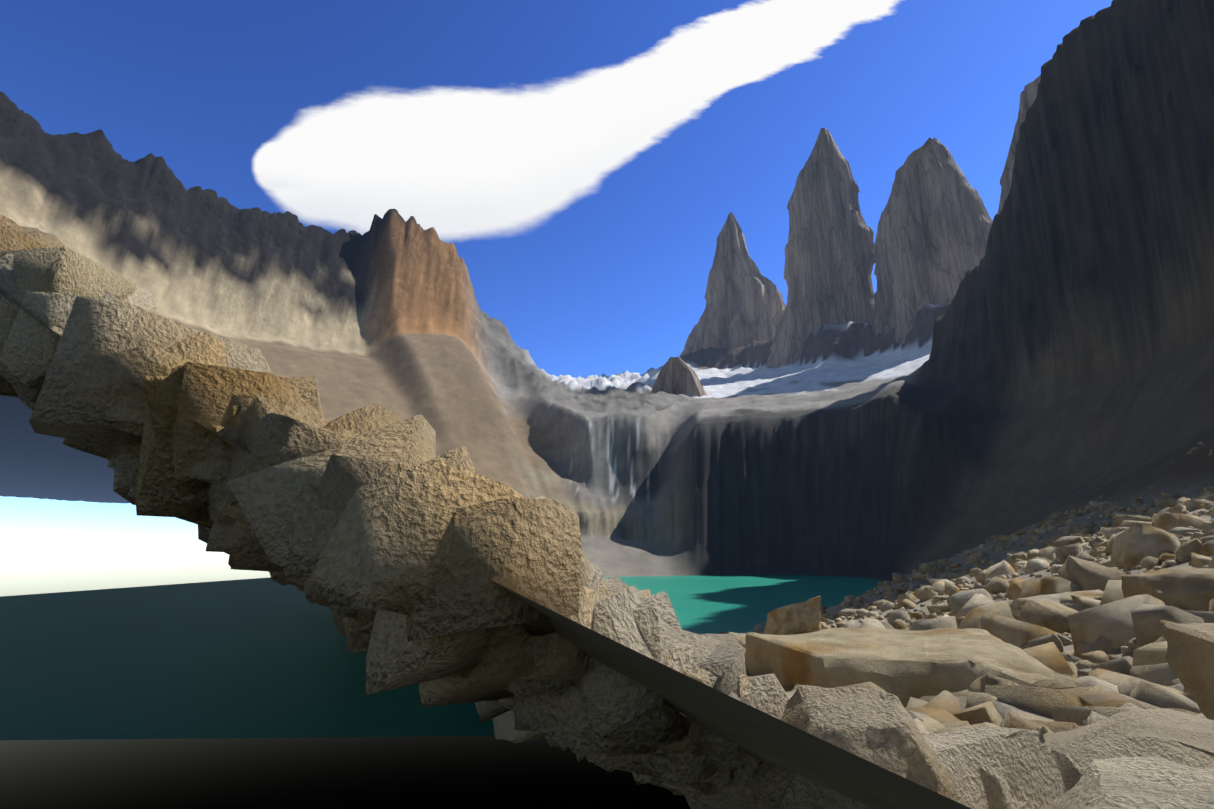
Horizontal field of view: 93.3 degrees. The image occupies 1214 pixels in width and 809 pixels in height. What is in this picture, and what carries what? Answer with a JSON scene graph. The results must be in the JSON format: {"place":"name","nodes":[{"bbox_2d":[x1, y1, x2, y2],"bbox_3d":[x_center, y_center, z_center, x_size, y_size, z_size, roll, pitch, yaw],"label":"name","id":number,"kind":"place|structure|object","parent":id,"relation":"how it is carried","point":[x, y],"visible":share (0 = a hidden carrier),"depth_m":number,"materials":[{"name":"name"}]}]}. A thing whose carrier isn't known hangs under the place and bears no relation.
{"place":"outdoors","nodes":[
{"label":"outdoors","id":0,"kind":"place"},
{"bbox_2d":[0,575,890,739],"bbox_3d":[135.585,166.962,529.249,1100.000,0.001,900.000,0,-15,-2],"label":"lake","id":1,"kind":"structure","parent":0,"point":[258,658],"depth_m":152.63,"materials":[{"name":"teal liquid"}]},
{"bbox_2d":[0,0,1112,808],"label":"sky","id":2,"kind":"structure","parent":0,"point":[612,280],"materials":[{"name":"blue"}]},
{"bbox_2d":[253,0,898,239],"bbox_3d":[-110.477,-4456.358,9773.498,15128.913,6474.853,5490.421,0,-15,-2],"label":"cloud","id":3,"kind":"structure","parent":0,"point":[448,163],"depth_m":10454.54,"materials":[{"name":"white"}]},
{"bbox_2d":[0,0,1213,808],"bbox_3d":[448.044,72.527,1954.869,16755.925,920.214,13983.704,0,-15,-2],"label":"terrain","id":4,"kind":"structure","parent":0,"point":[1054,356],"depth_m":818.61,"materials":[{"name":"grey stone"}]},
{"bbox_2d":[492,710,545,742],"bbox_3d":[-0.052,2.614,5.180,2.108,0.945,1.904,0,-15,-2],"label":"boulder","id":5,"kind":"object","parent":4,"relation":"on","point":[504,726],"visible":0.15,"depth_m":4.69,"materials":[{"name":"stone"}]},
{"bbox_2d":[650,357,707,396],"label":"rock outcrop","id":6,"kind":"object","parent":4,"relation":"on","point":[677,375],"visible":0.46,"depth_m":1507.93,"materials":[{"name":"stone"}]},
{"bbox_2d":[679,212,785,357],"bbox_3d":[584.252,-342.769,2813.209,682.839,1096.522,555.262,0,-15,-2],"label":"rock spire","id":7,"kind":"structure","parent":4,"relation":"on","point":[745,305],"depth_m":2656.55,"materials":[{"name":"stone"}]},
{"bbox_2d":[726,632,745,648],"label":"boulder","id":8,"kind":"object","parent":4,"relation":"on","point":[740,637],"visible":0.15,"depth_m":93.12,"materials":[{"name":"stone"}]},
{"bbox_2d":[764,596,820,634],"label":"boulder","id":9,"kind":"object","parent":4,"relation":"on","point":[799,618],"visible":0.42,"depth_m":102.83,"materials":[{"name":"stone"}]},
{"bbox_2d":[765,128,875,367],"bbox_3d":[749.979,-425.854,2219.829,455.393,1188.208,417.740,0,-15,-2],"label":"rock spire","id":10,"kind":"structure","parent":4,"relation":"on","point":[830,261],"depth_m":2077.33,"materials":[{"name":"stone"}]},
{"bbox_2d":[753,686,956,808],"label":"boulder","id":11,"kind":"object","parent":4,"relation":"on","point":[879,728],"visible":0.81,"depth_m":1.79,"materials":[{"name":"stone"}]},
{"bbox_2d":[744,626,1076,707],"bbox_3d":[7.903,7.515,16.143,8.428,2.099,6.163,-5,-16,19],"label":"boulder","id":12,"kind":"object","parent":4,"relation":"on","point":[903,666],"visible":0.6,"depth_m":14.43,"materials":[{"name":"stone"}]},
{"bbox_2d":[872,137,992,343],"bbox_3d":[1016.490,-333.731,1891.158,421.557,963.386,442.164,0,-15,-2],"label":"rock spire","id":13,"kind":"structure","parent":4,"relation":"on","point":[933,229],"depth_m":1775.66,"materials":[{"name":"stone"}]},
{"bbox_2d":[985,75,1040,253],"bbox_3d":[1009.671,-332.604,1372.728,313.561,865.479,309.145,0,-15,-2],"label":"rock spire","id":14,"kind":"object","parent":4,"relation":"on","point":[1028,95],"visible":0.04,"depth_m":1391.49,"materials":[{"name":"stone"}]},
{"bbox_2d":[1010,589,1103,619],"bbox_3d":[27.659,12.623,35.012,5.658,2.604,4.375,0,-15,-2],"label":"boulder","id":15,"kind":"object","parent":4,"relation":"on","point":[1017,604],"visible":0.19,"depth_m":34.67,"materials":[{"name":"stone"}]},
{"bbox_2d":[1043,757,1213,808],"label":"boulder","id":16,"kind":"object","parent":4,"relation":"on","point":[1137,783],"visible":1,"depth_m":1.61,"materials":[{"name":"stone"}]},
{"bbox_2d":[1121,567,1213,610],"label":"boulder","id":17,"kind":"object","parent":4,"relation":"on","point":[1188,588],"visible":0.56,"depth_m":21.87,"materials":[{"name":"stone"}]},
{"bbox_2d":[1163,622,1213,719],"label":"boulder","id":18,"kind":"object","parent":4,"relation":"on","point":[1189,657],"visible":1,"depth_m":5.03,"materials":[{"name":"stone"}]},
{"bbox_2d":[0,214,1213,808],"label":"boulder field","id":19,"kind":"structure","parent":0,"point":[408,558],"depth_m":1.88,"materials":[{"name":"stone"}]},
{"bbox_2d":[922,726,1067,808],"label":"boulder","id":20,"kind":"object","parent":19,"relation":"on","point":[998,768],"visible":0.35,"depth_m":2.33,"materials":[{"name":"stone"}]},
{"bbox_2d":[1043,708,1213,788],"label":"boulder","id":21,"kind":"object","parent":19,"relation":"on","point":[1179,737],"visible":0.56,"depth_m":2.59,"materials":[{"name":"stone"}]}
]}

